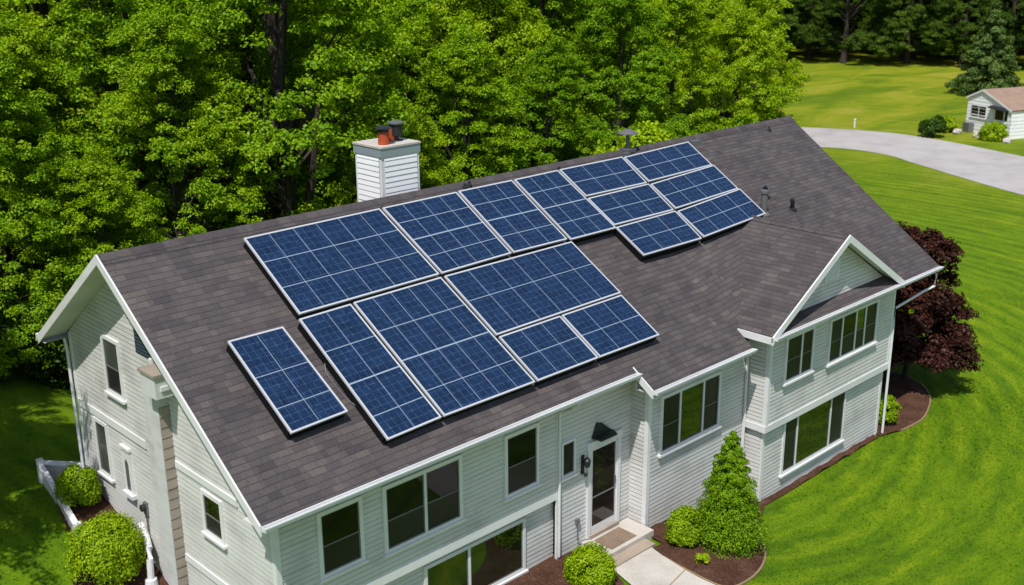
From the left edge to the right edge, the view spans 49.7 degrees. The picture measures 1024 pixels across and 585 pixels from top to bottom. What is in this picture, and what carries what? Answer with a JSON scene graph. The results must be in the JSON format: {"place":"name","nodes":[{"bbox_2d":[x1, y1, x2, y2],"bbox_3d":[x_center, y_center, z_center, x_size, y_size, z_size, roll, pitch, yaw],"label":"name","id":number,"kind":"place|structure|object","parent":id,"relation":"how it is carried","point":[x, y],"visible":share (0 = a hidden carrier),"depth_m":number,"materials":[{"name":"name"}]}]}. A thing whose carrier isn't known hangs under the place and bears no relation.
{"place":"outdoors","nodes":[
{"label":"outdoors","id":0,"kind":"place"},
{"bbox_2d":[1,38,350,344],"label":"forest floor","id":1,"kind":"structure","parent":0,"point":[193,211],"depth_m":55.24,"materials":[{"name":"green plant"}]},
{"bbox_2d":[0,0,61,175],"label":"maple tree","id":2,"kind":"object","parent":1,"relation":"on","point":[21,11],"visible":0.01,"depth_m":43.03,"materials":[{"name":"green plant"}]},
{"bbox_2d":[0,0,76,257],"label":"maple tree","id":3,"kind":"object","parent":1,"relation":"on","point":[8,4],"visible":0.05,"depth_m":36.68,"materials":[{"name":"green plant"}]},
{"bbox_2d":[0,8,140,301],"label":"maple tree","id":4,"kind":"object","parent":1,"relation":"on","point":[31,71],"visible":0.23,"depth_m":34.36,"materials":[{"name":"green plant"}]},
{"bbox_2d":[8,0,164,143],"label":"maple tree","id":5,"kind":"object","parent":1,"relation":"on","point":[53,6],"visible":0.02,"depth_m":47.89,"materials":[{"name":"green plant"}]},
{"bbox_2d":[0,0,220,273],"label":"maple tree","id":6,"kind":"object","parent":1,"relation":"on","point":[43,9],"visible":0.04,"depth_m":39.77,"materials":[{"name":"green plant"}]},
{"bbox_2d":[8,0,273,284],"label":"maple tree","id":7,"kind":"object","parent":1,"relation":"on","point":[115,56],"visible":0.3,"depth_m":34.76,"materials":[{"name":"green plant"}]},
{"bbox_2d":[70,2,265,105],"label":"maple tree","id":8,"kind":"object","parent":1,"relation":"on","point":[259,47],"visible":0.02,"depth_m":59.85,"materials":[{"name":"green plant"}]},
{"bbox_2d":[81,0,343,225],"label":"maple tree","id":9,"kind":"object","parent":1,"relation":"on","point":[256,63],"visible":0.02,"depth_m":44.23,"materials":[{"name":"green plant"}]},
{"bbox_2d":[133,2,306,175],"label":"maple tree","id":10,"kind":"object","parent":1,"relation":"on","point":[232,44],"visible":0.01,"depth_m":51.68,"materials":[{"name":"green plant"}]},
{"bbox_2d":[117,0,359,242],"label":"maple tree","id":11,"kind":"object","parent":1,"relation":"on","point":[328,185],"visible":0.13,"depth_m":38.20,"materials":[{"name":"green plant"}]},
{"bbox_2d":[251,0,462,218],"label":"maple tree","id":12,"kind":"object","parent":1,"relation":"on","point":[326,153],"visible":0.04,"depth_m":46.56,"materials":[{"name":"green plant"}]},
{"bbox_2d":[306,0,499,200],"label":"maple tree","id":13,"kind":"object","parent":1,"relation":"on","point":[422,38],"visible":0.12,"depth_m":42.01,"materials":[{"name":"green plant"}]},
{"bbox_2d":[305,0,506,178],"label":"maple tree","id":14,"kind":"object","parent":1,"relation":"on","point":[436,45],"depth_m":51.04,"materials":[{"name":"green plant"}]},
{"bbox_2d":[395,0,597,176],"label":"maple tree","id":15,"kind":"object","parent":1,"relation":"on","point":[512,17],"visible":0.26,"depth_m":45.27,"materials":[{"name":"green plant"}]},
{"bbox_2d":[458,0,639,163],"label":"maple tree","id":16,"kind":"object","parent":1,"relation":"on","point":[548,12],"visible":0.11,"depth_m":48.25,"materials":[{"name":"green plant"}]},
{"bbox_2d":[478,0,632,116],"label":"maple tree","id":17,"kind":"object","parent":1,"relation":"on","point":[616,23],"depth_m":61.58,"materials":[{"name":"green plant"}]},
{"bbox_2d":[510,0,652,140],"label":"maple tree","id":18,"kind":"object","parent":1,"relation":"on","point":[609,27],"visible":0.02,"depth_m":52.98,"materials":[{"name":"green plant"}]},
{"bbox_2d":[587,0,709,109],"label":"maple tree","id":19,"kind":"object","parent":1,"relation":"on","point":[612,56],"depth_m":64.54,"materials":[{"name":"green plant"}]},
{"bbox_2d":[0,5,1023,584],"bbox_3d":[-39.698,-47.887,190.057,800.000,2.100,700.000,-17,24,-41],"label":"lawn","id":20,"kind":"structure","parent":0,"point":[868,89],"depth_m":29.00,"materials":[{"name":"green plant"}]},
{"bbox_2d":[0,290,28,379],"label":"wood shrub","id":21,"kind":"object","parent":20,"relation":"on","point":[7,306],"visible":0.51,"depth_m":28.41,"materials":[{"name":"green plant"}]},
{"bbox_2d":[0,44,88,375],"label":"maple tree","id":22,"kind":"object","parent":20,"relation":"on","point":[41,303],"visible":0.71,"depth_m":28.71,"materials":[{"name":"green plant"}]},
{"bbox_2d":[29,320,75,395],"bbox_3d":[-11.895,1.635,30.068,2.308,2.385,2.302,-17,24,-41],"label":"wood shrub","id":23,"kind":"object","parent":20,"relation":"on","point":[58,366],"visible":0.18,"depth_m":29.58,"materials":[{"name":"green plant"}]},
{"bbox_2d":[10,142,171,385],"bbox_3d":[-11.414,-0.737,31.280,5.540,7.298,5.654,3,18,10],"label":"maple tree","id":24,"kind":"object","parent":20,"relation":"on","point":[88,194],"visible":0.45,"depth_m":30.06,"materials":[{"name":"green plant"}]},
{"bbox_2d":[54,481,168,584],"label":"mulch bed","id":25,"kind":"object","parent":20,"relation":"on","point":[84,513],"visible":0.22,"depth_m":21.79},
{"bbox_2d":[36,458,85,530],"bbox_3d":[-8.838,4.200,22.534,0.869,1.002,2.655,-13,22,-35],"label":"fence","id":26,"kind":"object","parent":25,"relation":"on","point":[48,471],"visible":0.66,"depth_m":22.98,"materials":[{"name":"paint"}]},
{"bbox_2d":[53,464,102,507],"bbox_3d":[-8.703,3.852,22.132,0.905,0.975,0.897,-17,24,-41],"label":"round bush","id":27,"kind":"object","parent":25,"relation":"on","point":[72,482],"visible":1,"depth_m":21.96,"materials":[{"name":"green plant"}]},
{"bbox_2d":[63,509,146,584],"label":"round bush","id":28,"kind":"object","parent":25,"relation":"on","point":[98,544],"visible":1,"depth_m":20.46,"materials":[{"name":"green plant"}]},
{"bbox_2d":[67,2,279,249],"bbox_3d":[-10.049,-3.479,34.252,7.239,10.700,7.095,0,18,2],"label":"maple tree","id":29,"kind":"object","parent":20,"relation":"on","point":[161,43],"visible":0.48,"depth_m":32.94,"materials":[{"name":"green plant"}]},
{"bbox_2d":[149,0,427,220],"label":"maple tree","id":30,"kind":"object","parent":20,"relation":"on","point":[284,114],"visible":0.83,"depth_m":35.28,"materials":[{"name":"green plant"}]},
{"bbox_2d":[329,85,447,206],"bbox_3d":[-4.124,-3.138,38.863,5.275,8.366,5.478,5,19,17],"label":"maple tree","id":31,"kind":"object","parent":20,"relation":"on","point":[426,160],"visible":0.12,"depth_m":37.95,"materials":[{"name":"green plant"}]},
{"bbox_2d":[414,22,537,188],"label":"maple tree","id":32,"kind":"object","parent":20,"relation":"on","point":[460,48],"visible":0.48,"depth_m":40.34,"materials":[{"name":"green plant"}]},
{"bbox_2d":[35,116,943,584],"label":"house","id":33,"kind":"structure","parent":20,"relation":"on","point":[771,344],"depth_m":22.02,"materials":[{"name":"wood"}]},
{"bbox_2d":[92,416,115,483],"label":"window","id":34,"kind":"structure","parent":33,"relation":"in","point":[103,447],"depth_m":22.06,"materials":[{"name":"paint"}]},
{"bbox_2d":[99,333,126,404],"bbox_3d":[-7.529,1.425,20.804,0.083,1.220,0.820,-17,24,-41],"label":"window","id":35,"kind":"structure","parent":33,"relation":"in","point":[110,349],"depth_m":20.82,"materials":[{"name":"glass"}]},
{"bbox_2d":[118,443,137,500],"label":"window","id":36,"kind":"structure","parent":33,"relation":"in","point":[130,491],"depth_m":21.32,"materials":[{"name":"paint"}]},
{"bbox_2d":[139,501,149,534],"bbox_3d":[-7.018,4.368,21.176,0.126,0.740,0.140,-17,24,-41],"label":"utility meter","id":37,"kind":"object","parent":33,"relation":"attached to","point":[144,507],"visible":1,"depth_m":21.09,"materials":[{"name":"grey metal"}]},
{"bbox_2d":[138,522,158,584],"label":"drain pipe","id":38,"kind":"object","parent":33,"relation":"attached to","point":[151,579],"visible":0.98,"depth_m":20.96,"materials":[{"name":"paint"}]},
{"bbox_2d":[200,488,227,549],"bbox_3d":[-5.164,3.891,19.043,0.083,0.880,0.780,-17,24,-41],"label":"window","id":39,"kind":"structure","parent":33,"relation":"in","point":[212,507],"depth_m":19.06,"materials":[{"name":"paint"}]},
{"bbox_2d":[226,326,347,439],"bbox_3d":[-3.814,1.506,18.715,1.217,1.381,1.806,-17,24,-41],"label":"solar panel","id":40,"kind":"object","parent":33,"relation":"on","point":[294,392],"visible":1,"depth_m":18.58,"materials":[{"name":"aluminium"},{"name":"glass"},{"name":"silicon solar cells"}]},
{"bbox_2d":[243,208,438,318],"bbox_3d":[-3.224,-0.604,21.210,3.377,1.330,1.728,-17,24,-41],"label":"solar panel","id":41,"kind":"object","parent":33,"relation":"on","point":[310,267],"visible":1,"depth_m":20.99,"materials":[{"name":"aluminium"},{"name":"glass"},{"name":"silicon solar cells"}]},
{"bbox_2d":[315,495,368,583],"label":"window","id":42,"kind":"structure","parent":33,"relation":"in","point":[340,527],"depth_m":18.61,"materials":[{"name":"glass"}]},
{"bbox_2d":[297,304,441,444],"bbox_3d":[-2.537,1.415,19.575,1.327,1.831,2.427,-17,24,-41],"label":"solar panel","id":43,"kind":"object","parent":33,"relation":"attached to","point":[380,389],"visible":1,"depth_m":19.43,"materials":[{"name":"aluminium"},{"name":"glass"},{"name":"silicon solar cells"}]},
{"bbox_2d":[381,454,466,558],"bbox_3d":[-1.565,3.800,19.806,1.910,1.360,0.083,-17,24,-41],"label":"window","id":44,"kind":"structure","parent":33,"relation":"in","point":[423,504],"depth_m":19.79,"materials":[{"name":"glass"}]},
{"bbox_2d":[353,277,534,420],"bbox_3d":[-1.258,1.014,20.732,2.447,1.845,2.364,-17,24,-41],"label":"solar panel","id":45,"kind":"object","parent":33,"relation":"on","point":[450,352],"visible":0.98,"depth_m":20.61,"materials":[{"name":"glass"},{"name":"silicon solar cells"},{"name":"aluminium"}]},
{"bbox_2d":[382,192,510,273],"bbox_3d":[-1.324,-1.261,22.909,2.157,1.150,1.614,-17,24,-41],"label":"solar panel","id":46,"kind":"object","parent":33,"relation":"attached to","point":[447,233],"visible":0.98,"depth_m":22.86,"materials":[{"name":"glass"},{"name":"silicon solar cells"},{"name":"aluminium"}]},
{"bbox_2d":[423,517,528,584],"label":"window","id":47,"kind":"structure","parent":33,"relation":"in","point":[498,557],"depth_m":21.54,"materials":[{"name":"glass"}]},
{"bbox_2d":[458,180,566,253],"bbox_3d":[0.022,-1.677,24.161,1.767,1.150,1.614,-17,24,-41],"label":"solar panel","id":48,"kind":"object","parent":33,"relation":"attached to","point":[515,219],"visible":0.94,"depth_m":24.12,"materials":[{"name":"glass"},{"name":"silicon solar cells"},{"name":"aluminium"}]},
{"bbox_2d":[502,422,541,502],"bbox_3d":[0.205,3.282,21.441,1.020,1.370,0.083,-17,24,-41],"label":"window","id":49,"kind":"structure","parent":33,"relation":"in","point":[521,449],"depth_m":21.46,"materials":[{"name":"glass"}]},
{"bbox_2d":[444,241,620,335],"bbox_3d":[0.505,-0.144,22.891,3.857,0.975,1.364,-17,24,-41],"label":"solar panel","id":50,"kind":"object","parent":33,"relation":"attached to","point":[508,295],"visible":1,"depth_m":22.76,"materials":[{"name":"blue glass"}]},
{"bbox_2d":[498,316,597,386],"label":"solar panel","id":51,"kind":"object","parent":33,"relation":"attached to","point":[549,349],"visible":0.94,"depth_m":21.72,"materials":[{"name":"glass"},{"name":"silicon solar cells"},{"name":"aluminium"}]},
{"bbox_2d":[514,170,615,242],"bbox_3d":[1.214,-1.936,25.269,1.677,1.361,1.664,-17,24,-41],"label":"solar panel","id":52,"kind":"object","parent":33,"relation":"on","point":[566,207],"visible":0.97,"depth_m":25.18,"materials":[{"name":"glass"},{"name":"silicon solar cells"},{"name":"aluminium"}]},
{"bbox_2d":[561,437,578,481],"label":"window","id":53,"kind":"structure","parent":33,"relation":"in","point":[568,448],"depth_m":22.46,"materials":[{"name":"glass"}]},
{"bbox_2d":[581,455,590,476],"bbox_3d":[1.525,3.584,22.767,0.170,0.470,0.212,-17,24,-41],"label":"wall lantern","id":54,"kind":"object","parent":33,"relation":"attached to","point":[586,462],"depth_m":22.75,"materials":[{"name":"grey metal"}]},
{"bbox_2d":[559,157,646,196],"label":"solar panel","id":55,"kind":"object","parent":33,"relation":"on","point":[602,177],"visible":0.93,"depth_m":26.58,"materials":[{"name":"glass"},{"name":"silicon"},{"name":"aluminium"}]},
{"bbox_2d":[590,438,617,533],"bbox_3d":[1.950,4.106,23.475,0.840,2.000,0.071,-17,24,-41],"label":"door","id":56,"kind":"structure","parent":33,"relation":"in","point":[604,457],"depth_m":23.48,"materials":[{"name":"paint"}]},
{"bbox_2d":[561,295,658,362],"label":"solar panel","id":57,"kind":"object","parent":33,"relation":"on","point":[611,327],"visible":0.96,"depth_m":22.95,"materials":[{"name":"glass"},{"name":"silicon"},{"name":"aluminium"}]},
{"bbox_2d":[587,183,673,225],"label":"solar panel","id":58,"kind":"object","parent":33,"relation":"attached to","point":[623,206],"visible":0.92,"depth_m":26.24,"materials":[{"name":"glass"},{"name":"silicon"},{"name":"aluminium"}]},
{"bbox_2d":[613,211,701,260],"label":"solar panel","id":59,"kind":"object","parent":33,"relation":"attached to","point":[658,235],"visible":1,"depth_m":25.82,"materials":[{"name":"glass"},{"name":"silicon"},{"name":"aluminium"}]},
{"bbox_2d":[624,142,711,181],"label":"solar panel","id":60,"kind":"object","parent":33,"relation":"on","point":[666,162],"visible":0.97,"depth_m":28.17,"materials":[{"name":"glass"},{"name":"silicon"},{"name":"aluminium"}]},
{"bbox_2d":[657,370,721,457],"bbox_3d":[3.959,2.656,24.372,2.240,1.410,0.083,-17,24,-41],"label":"window","id":61,"kind":"structure","parent":33,"relation":"in","point":[689,413],"depth_m":24.36,"materials":[{"name":"glass"}]},
{"bbox_2d":[650,165,737,209],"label":"solar panel","id":62,"kind":"object","parent":33,"relation":"on","point":[691,187],"visible":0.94,"depth_m":27.76,"materials":[{"name":"photovoltaic glass"},{"name":"silicon cells"},{"name":"aluminium"}]},
{"bbox_2d":[677,189,765,242],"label":"solar panel","id":63,"kind":"object","parent":33,"relation":"on","point":[709,219],"visible":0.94,"depth_m":27.31,"materials":[{"name":"photovoltaic glass"},{"name":"silicon cells"},{"name":"aluminium"}]},
{"bbox_2d":[781,325,815,386],"bbox_3d":[6.782,1.479,26.025,1.310,1.210,0.083,-17,24,-41],"label":"window","id":64,"kind":"structure","parent":33,"relation":"in","point":[799,347],"depth_m":26.03,"materials":[{"name":"glass"}]},
{"bbox_2d":[778,391,846,478],"bbox_3d":[7.554,3.472,27.576,2.970,1.500,0.083,-17,24,-41],"label":"window","id":65,"kind":"structure","parent":33,"relation":"in","point":[817,431],"depth_m":27.57,"materials":[{"name":"glass"}]},
{"bbox_2d":[825,298,879,367],"bbox_3d":[8.567,0.990,27.685,2.440,1.230,0.083,-17,24,-41],"label":"window","id":66,"kind":"structure","parent":33,"relation":"in","point":[851,332],"depth_m":27.67,"materials":[{"name":"glass"}]},
{"bbox_2d":[491,35,612,172],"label":"maple tree","id":67,"kind":"object","parent":20,"relation":"on","point":[547,69],"visible":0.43,"depth_m":42.64,"materials":[{"name":"green plant"}]},
{"bbox_2d":[504,551,623,584],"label":"mulch bed","id":68,"kind":"object","parent":20,"relation":"on","point":[548,571],"visible":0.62,"depth_m":22.29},
{"bbox_2d":[561,541,617,584],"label":"round bush","id":69,"kind":"object","parent":68,"relation":"on","point":[599,572],"visible":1,"depth_m":21.81,"materials":[{"name":"green plant"}]},
{"bbox_2d":[532,0,698,165],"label":"maple tree","id":70,"kind":"object","parent":20,"relation":"on","point":[652,53],"visible":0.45,"depth_m":45.07,"materials":[{"name":"green plant"}]},
{"bbox_2d":[581,518,655,566],"bbox_3d":[2.335,5.371,23.531,1.580,0.270,1.040,-17,24,-41],"label":"stoop","id":71,"kind":"object","parent":20,"relation":"on","point":[638,544],"visible":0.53,"depth_m":23.44,"materials":[{"name":"concrete"}]},
{"bbox_2d":[594,527,636,548],"bbox_3d":[2.200,5.224,23.523,0.800,0.014,0.500,-17,24,-41],"label":"doormat","id":72,"kind":"object","parent":71,"relation":"on","point":[615,538],"visible":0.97,"depth_m":23.50,"materials":[{"name":"brown fabric"}]},
{"bbox_2d":[590,118,690,154],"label":"leafy shrub","id":73,"kind":"object","parent":20,"relation":"on","point":[645,135],"visible":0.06,"depth_m":41.38,"materials":[{"name":"green plant"}]},
{"bbox_2d":[614,547,714,584],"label":"walkway","id":74,"kind":"structure","parent":20,"relation":"on","point":[651,566],"depth_m":22.47,"materials":[{"name":"concrete"}]},
{"bbox_2d":[606,0,744,145],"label":"maple tree","id":75,"kind":"object","parent":20,"relation":"on","point":[678,13],"visible":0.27,"depth_m":48.62,"materials":[{"name":"green plant"}]},
{"bbox_2d":[664,519,766,584],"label":"bed edging","id":76,"kind":"object","parent":20,"relation":"on","point":[754,575],"visible":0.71,"depth_m":22.51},
{"bbox_2d":[643,0,790,125],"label":"maple tree","id":77,"kind":"object","parent":20,"relation":"on","point":[777,105],"visible":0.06,"depth_m":62.11,"materials":[{"name":"green plant"}]},
{"bbox_2d":[655,0,811,134],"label":"maple tree","id":78,"kind":"object","parent":20,"relation":"on","point":[764,6],"visible":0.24,"depth_m":57.55,"materials":[{"name":"green plant"}]},
{"bbox_2d":[669,0,806,135],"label":"maple tree","id":79,"kind":"object","parent":20,"relation":"on","point":[758,49],"visible":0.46,"depth_m":51.99,"materials":[{"name":"green plant"}]},
{"bbox_2d":[722,0,798,49],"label":"maple tree","id":80,"kind":"object","parent":20,"relation":"on","point":[781,21],"visible":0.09,"depth_m":119.37,"materials":[{"name":"green plant"}]},
{"bbox_2d":[650,435,877,584],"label":"mulch bed","id":81,"kind":"object","parent":20,"relation":"on","point":[726,571],"visible":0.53,"depth_m":23.15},
{"bbox_2d":[664,505,705,546],"bbox_3d":[3.641,4.964,23.518,0.847,0.961,0.882,-17,24,-41],"label":"round bush","id":82,"kind":"object","parent":81,"relation":"on","point":[681,520],"visible":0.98,"depth_m":23.31,"materials":[{"name":"green plant"}]},
{"bbox_2d":[695,552,710,563],"bbox_3d":[3.926,5.488,22.752,0.313,0.280,0.321,-3,18,-8],"label":"garden plant","id":83,"kind":"object","parent":81,"relation":"on","point":[703,557],"visible":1,"depth_m":22.67,"materials":[{"name":"green plant"}]},
{"bbox_2d":[694,430,769,558],"bbox_3d":[4.605,4.183,23.404,1.796,2.777,1.784,-17,24,-41],"label":"evergreen tree","id":84,"kind":"object","parent":81,"relation":"on","point":[729,498],"visible":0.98,"depth_m":23.10,"materials":[{"name":"green plant"}]},
{"bbox_2d":[771,0,858,59],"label":"maple tree","id":85,"kind":"object","parent":20,"relation":"on","point":[823,20],"visible":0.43,"depth_m":119.86,"materials":[{"name":"green plant"}]},
{"bbox_2d":[784,0,872,51],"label":"maple tree","id":86,"kind":"object","parent":20,"relation":"on","point":[833,20],"visible":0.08,"depth_m":126.51,"materials":[{"name":"green plant"}]},
{"bbox_2d":[792,0,903,63],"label":"maple tree","id":87,"kind":"object","parent":20,"relation":"on","point":[863,37],"visible":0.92,"depth_m":117.16,"materials":[{"name":"green plant"}]},
{"bbox_2d":[876,371,928,435],"bbox_3d":[9.777,2.797,33.286,4.588,0.085,5.864,-17,24,-41],"label":"mulch bed","id":88,"kind":"object","parent":20,"relation":"on","point":[911,396],"visible":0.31,"depth_m":32.19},
{"bbox_2d":[878,393,898,423],"bbox_3d":[10.306,3.216,30.648,0.918,0.953,0.868,9,20,26],"label":"garden bush","id":89,"kind":"object","parent":88,"relation":"on","point":[891,413],"visible":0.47,"depth_m":30.35,"materials":[{"name":"green plant"}]},
{"bbox_2d":[890,221,984,377],"bbox_3d":[11.972,0.370,33.148,4.368,4.851,4.386,2,18,6],"label":"purple tree","id":90,"kind":"object","parent":88,"relation":"on","point":[944,341],"visible":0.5,"depth_m":32.01,"materials":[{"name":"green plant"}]},
{"bbox_2d":[885,370,930,430],"bbox_3d":[10.771,2.789,33.453,3.102,0.045,5.866,-9,20,-25],"label":"bed edging","id":91,"kind":"object","parent":20,"relation":"on","point":[915,423],"visible":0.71,"depth_m":31.56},
{"bbox_2d":[867,0,953,58],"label":"maple tree","id":92,"kind":"object","parent":20,"relation":"on","point":[913,54],"visible":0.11,"depth_m":119.96,"materials":[{"name":"green plant"}]},
{"bbox_2d":[857,0,965,63],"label":"maple tree","id":93,"kind":"object","parent":20,"relation":"on","point":[907,46],"visible":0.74,"depth_m":115.03,"materials":[{"name":"green plant"}]},
{"bbox_2d":[917,114,947,137],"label":"bush","id":94,"kind":"object","parent":20,"relation":"on","point":[931,127],"visible":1,"depth_m":74.36,"materials":[{"name":"green plant"}]},
{"bbox_2d":[941,115,958,132],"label":"bush","id":95,"kind":"object","parent":20,"relation":"on","point":[951,125],"visible":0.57,"depth_m":76.27,"materials":[{"name":"green plant"}]},
{"bbox_2d":[899,0,1001,55],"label":"maple tree","id":96,"kind":"object","parent":20,"relation":"on","point":[943,50],"visible":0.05,"depth_m":122.81,"materials":[{"name":"green plant"}]},
{"bbox_2d":[911,0,1014,64],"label":"maple tree","id":97,"kind":"object","parent":20,"relation":"on","point":[943,9],"visible":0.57,"depth_m":113.77,"materials":[{"name":"green plant"}]},
{"bbox_2d":[962,122,973,132],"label":"air conditioner","id":98,"kind":"object","parent":20,"relation":"on","point":[967,127],"visible":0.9,"depth_m":76.48,"materials":[{"name":"silver metal"}]},
{"bbox_2d":[944,0,1023,95],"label":"spruce tree","id":99,"kind":"object","parent":20,"relation":"on","point":[994,64],"visible":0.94,"depth_m":93.00,"materials":[{"name":"green plant"}]},
{"bbox_2d":[951,0,1023,57],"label":"maple tree","id":100,"kind":"object","parent":20,"relation":"on","point":[1014,16],"visible":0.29,"depth_m":112.80,"materials":[{"name":"green plant"}]},
{"bbox_2d":[977,121,1008,140],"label":"bush","id":101,"kind":"object","parent":20,"relation":"on","point":[993,131],"visible":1,"depth_m":73.04,"materials":[{"name":"green plant"}]},
{"bbox_2d":[1008,7,1023,47],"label":"maple tree","id":102,"kind":"object","parent":20,"relation":"on","point":[1019,24],"visible":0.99,"depth_m":110.90,"materials":[{"name":"green plant"}]},
{"bbox_2d":[801,127,1023,194],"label":"road","id":103,"kind":"structure","parent":0,"point":[998,169],"depth_m":69.02,"materials":[{"name":"grey asphalt"}]},
{"bbox_2d":[966,87,1023,138],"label":"house","id":104,"kind":"structure","parent":0,"point":[1005,106],"depth_m":74.80,"materials":[{"name":"white siding"},{"name":"brown asphalt shingle"},{"name":"glass"}]},
{"bbox_2d":[969,104,986,119],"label":"window","id":105,"kind":"structure","parent":104,"relation":"in","point":[982,111],"depth_m":75.93,"materials":[{"name":"paint"}]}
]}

